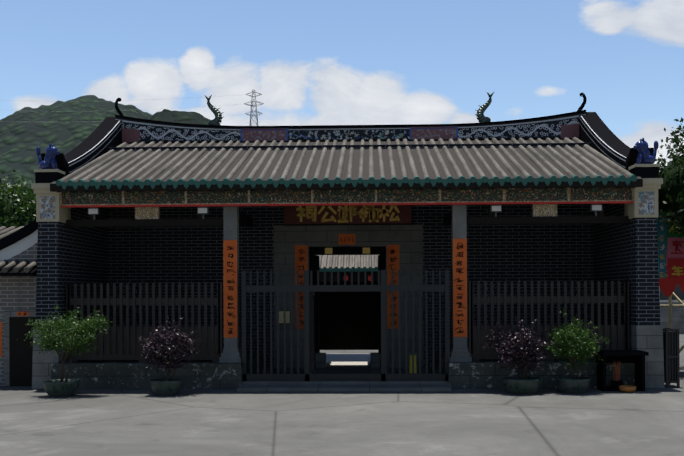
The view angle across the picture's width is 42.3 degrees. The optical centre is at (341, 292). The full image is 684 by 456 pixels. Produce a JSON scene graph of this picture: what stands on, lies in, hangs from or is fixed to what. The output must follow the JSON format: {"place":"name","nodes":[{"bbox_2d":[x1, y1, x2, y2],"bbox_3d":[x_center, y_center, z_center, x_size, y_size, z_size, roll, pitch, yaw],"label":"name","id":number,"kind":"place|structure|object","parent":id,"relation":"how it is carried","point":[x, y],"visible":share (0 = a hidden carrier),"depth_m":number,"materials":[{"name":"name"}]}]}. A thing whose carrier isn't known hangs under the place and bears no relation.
{"place":"outdoors","nodes":[
{"label":"outdoors","id":0,"kind":"place"},
{"bbox_2d":[0,219,37,385],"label":"house","id":1,"kind":"structure","parent":0,"point":[18,264],"depth_m":16.62,"materials":[{"name":"grey brick"}]},
{"bbox_2d":[0,226,23,238],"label":"house roof","id":2,"kind":"structure","parent":1,"relation":"on","point":[4,231],"depth_m":19.33,"materials":[{"name":"grey tile"}]},
{"bbox_2d":[0,95,152,192],"bbox_3d":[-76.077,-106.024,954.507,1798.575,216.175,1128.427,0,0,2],"label":"hill","id":3,"kind":"structure","parent":0,"point":[70,125],"depth_m":811.47,"materials":[{"name":"green plant"}]},
{"bbox_2d":[34,109,209,194],"bbox_3d":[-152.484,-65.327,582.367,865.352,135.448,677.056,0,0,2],"label":"hill","id":4,"kind":"structure","parent":0,"point":[167,115],"depth_m":580.18,"materials":[{"name":"green plant"}]},
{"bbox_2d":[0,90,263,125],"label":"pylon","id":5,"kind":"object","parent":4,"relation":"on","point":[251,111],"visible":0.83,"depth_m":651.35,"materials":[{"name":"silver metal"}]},
{"bbox_2d":[0,334,683,455],"bbox_3d":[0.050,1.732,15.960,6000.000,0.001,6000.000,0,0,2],"label":"ground","id":6,"kind":"structure","parent":0,"point":[234,422],"depth_m":11.73,"materials":[{"name":"concrete"}]},
{"bbox_2d":[0,168,25,188],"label":"tree","id":7,"kind":"object","parent":6,"relation":"on","point":[8,181],"depth_m":37.80,"materials":[{"name":"plant"}]},
{"bbox_2d":[0,170,35,227],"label":"tree","id":8,"kind":"object","parent":6,"relation":"on","point":[17,208],"visible":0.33,"depth_m":28.08,"materials":[{"name":"green plant"}]},
{"bbox_2d":[17,306,112,396],"bbox_3d":[-4.741,0.988,14.969,1.482,1.531,1.129,0,0,23],"label":"potted shrub","id":9,"kind":"object","parent":6,"relation":"on","point":[63,387],"visible":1,"depth_m":14.90,"materials":[{"name":"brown plant"}]},
{"bbox_2d":[138,316,200,395],"bbox_3d":[-2.939,1.070,15.161,1.070,1.351,0.952,0,0,2],"label":"potted shrub","id":10,"kind":"object","parent":6,"relation":"on","point":[158,346],"visible":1,"depth_m":14.99,"materials":[{"name":"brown plant"}]},
{"bbox_2d":[50,352,634,391],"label":"porch platforms","id":11,"kind":"object","parent":6,"relation":"on","point":[210,374],"visible":0.67,"depth_m":15.97,"materials":[{"name":"stone"}]},
{"bbox_2d":[60,187,632,362],"bbox_3d":[0.088,-0.323,17.479,10.440,3.210,2.960,0,0,2],"label":"porch woodwork","id":12,"kind":"object","parent":11,"relation":"on","point":[544,202],"visible":0.73,"depth_m":16.11,"materials":[{"name":"black wood"}]},
{"bbox_2d":[88,204,601,219],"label":"floodlights","id":13,"kind":"object","parent":12,"relation":"attached to","point":[94,212],"visible":0.94,"depth_m":16.31,"materials":[{"name":"white"}]},
{"bbox_2d":[66,281,629,362],"bbox_3d":[0.055,0.545,16.289,10.360,1.465,0.100,0,0,2],"label":"wooden fence","id":14,"kind":"object","parent":11,"relation":"on","point":[115,342],"visible":0.75,"depth_m":16.31,"materials":[{"name":"grey wood"}]},
{"bbox_2d":[409,355,416,372],"bbox_3d":[1.391,1.417,17.319,0.140,0.380,0.200,0,0,2],"label":"wet floor sign","id":15,"kind":"object","parent":11,"relation":"on","point":[410,368],"visible":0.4,"depth_m":17.28,"materials":[{"name":"yellow plastic"}]},
{"bbox_2d":[241,270,449,380],"bbox_3d":[0.080,0.662,16.764,3.790,2.140,1.350,0,0,2],"label":"entrance gate fence","id":16,"kind":"object","parent":6,"relation":"on","point":[308,290],"visible":0.9,"depth_m":16.12,"materials":[{"name":"black"}]},
{"bbox_2d":[309,247,385,367],"bbox_3d":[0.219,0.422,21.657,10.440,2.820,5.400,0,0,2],"label":"doorway","id":17,"kind":"structure","parent":6,"relation":"on","point":[347,320],"depth_m":21.75,"materials":[{"name":"black paint"}]},
{"bbox_2d":[31,143,664,388],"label":"hall walls","id":18,"kind":"structure","parent":6,"relation":"on","point":[496,253],"depth_m":18.88,"materials":[{"name":"grey brick"}]},
{"bbox_2d":[34,143,64,182],"bbox_3d":[-5.373,-2.354,16.195,0.470,0.740,0.400,0,0,2],"label":"lion","id":19,"kind":"object","parent":18,"relation":"on","point":[45,173],"visible":1,"depth_m":16.08},
{"bbox_2d":[279,310,289,323],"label":"papers","id":20,"kind":"object","parent":18,"relation":"attached to","point":[281,316],"visible":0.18,"depth_m":18.96,"materials":[{"name":"brown paper"}]},
{"bbox_2d":[223,234,466,337],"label":"couplet plaques","id":21,"kind":"object","parent":18,"relation":"attached to","point":[393,264],"visible":0.98,"depth_m":16.30,"materials":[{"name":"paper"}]},
{"bbox_2d":[50,136,642,191],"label":"hall roof","id":22,"kind":"structure","parent":18,"relation":"on","point":[406,168],"depth_m":16.69,"materials":[{"name":"grey tile"}]},
{"bbox_2d":[41,112,653,174],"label":"gable ridges","id":23,"kind":"object","parent":18,"relation":"on","point":[598,134],"visible":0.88,"depth_m":18.39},
{"bbox_2d":[283,205,412,225],"bbox_3d":[0.124,-1.688,18.863,2.760,0.500,0.070,0,0,2],"label":"name board","id":24,"kind":"object","parent":18,"relation":"attached to","point":[349,215],"visible":0.88,"depth_m":18.83,"materials":[{"name":"red wood"}]},
{"bbox_2d":[629,138,659,177],"bbox_3d":[5.442,-2.401,15.864,0.470,0.740,0.400,0,0,2],"label":"lion","id":25,"kind":"object","parent":18,"relation":"on","point":[648,168],"visible":1,"depth_m":15.74},
{"bbox_2d":[480,316,558,393],"bbox_3d":[3.010,1.058,15.108,1.156,1.322,0.938,0,0,-16],"label":"potted shrub","id":26,"kind":"object","parent":6,"relation":"on","point":[510,349],"visible":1,"depth_m":14.97,"materials":[{"name":"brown plant"}]},
{"bbox_2d":[542,308,608,393],"bbox_3d":[3.963,0.993,15.148,0.977,1.445,0.982,0,0,-15],"label":"potted shrub","id":27,"kind":"object","parent":6,"relation":"on","point":[582,349],"visible":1,"depth_m":14.97,"materials":[{"name":"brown plant"}]},
{"bbox_2d":[596,350,648,392],"bbox_3d":[4.920,1.371,15.427,0.770,0.680,0.766,0,0,2],"label":"earth god shrine","id":28,"kind":"object","parent":6,"relation":"on","point":[637,357],"visible":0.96,"depth_m":15.46,"materials":[{"name":"black paint"}]},
{"bbox_2d":[655,117,683,234],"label":"tree","id":29,"kind":"object","parent":6,"relation":"on","point":[671,198],"visible":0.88,"depth_m":18.08,"materials":[{"name":"green plant"}]},
{"bbox_2d":[657,213,683,351],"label":"flower plaque","id":30,"kind":"object","parent":6,"relation":"on","point":[671,259],"visible":0.69,"depth_m":19.93,"materials":[{"name":"red fabric"}]},
{"bbox_2d":[663,328,679,387],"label":"metal gate","id":31,"kind":"structure","parent":6,"relation":"on","point":[671,352],"depth_m":15.87,"materials":[{"name":"black metal"}]},
{"bbox_2d":[0,0,683,165],"label":"sky","id":32,"kind":"structure","parent":0,"point":[311,62],"materials":[{"name":"blue"}]},
{"bbox_2d":[318,255,377,281],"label":"hall","id":33,"kind":"structure","parent":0,"point":[348,263],"depth_m":34.37,"materials":[{"name":"tile"}]},
{"bbox_2d":[115,92,586,143],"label":"roof ridge","id":34,"kind":"structure","parent":0,"point":[551,127],"depth_m":20.05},
{"bbox_2d":[205,94,223,124],"bbox_3d":[-2.924,-4.153,20.259,0.423,0.780,0.220,0,0,24],"label":"roof ornament","id":35,"kind":"object","parent":34,"relation":"on","point":[217,119],"visible":0.88,"depth_m":20.20,"materials":[{"name":"ceramic"}]},
{"bbox_2d":[475,92,493,122],"bbox_3d":[3.231,-4.180,20.056,0.423,0.780,0.220,0,0,24],"label":"roof ornament","id":36,"kind":"object","parent":34,"relation":"on","point":[481,117],"visible":0.9,"depth_m":20.01,"materials":[{"name":"ceramic"}]},
{"bbox_2d":[659,284,683,333],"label":"building","id":37,"kind":"structure","parent":0,"point":[677,317],"depth_m":35.57,"materials":[{"name":"white"}]}
]}

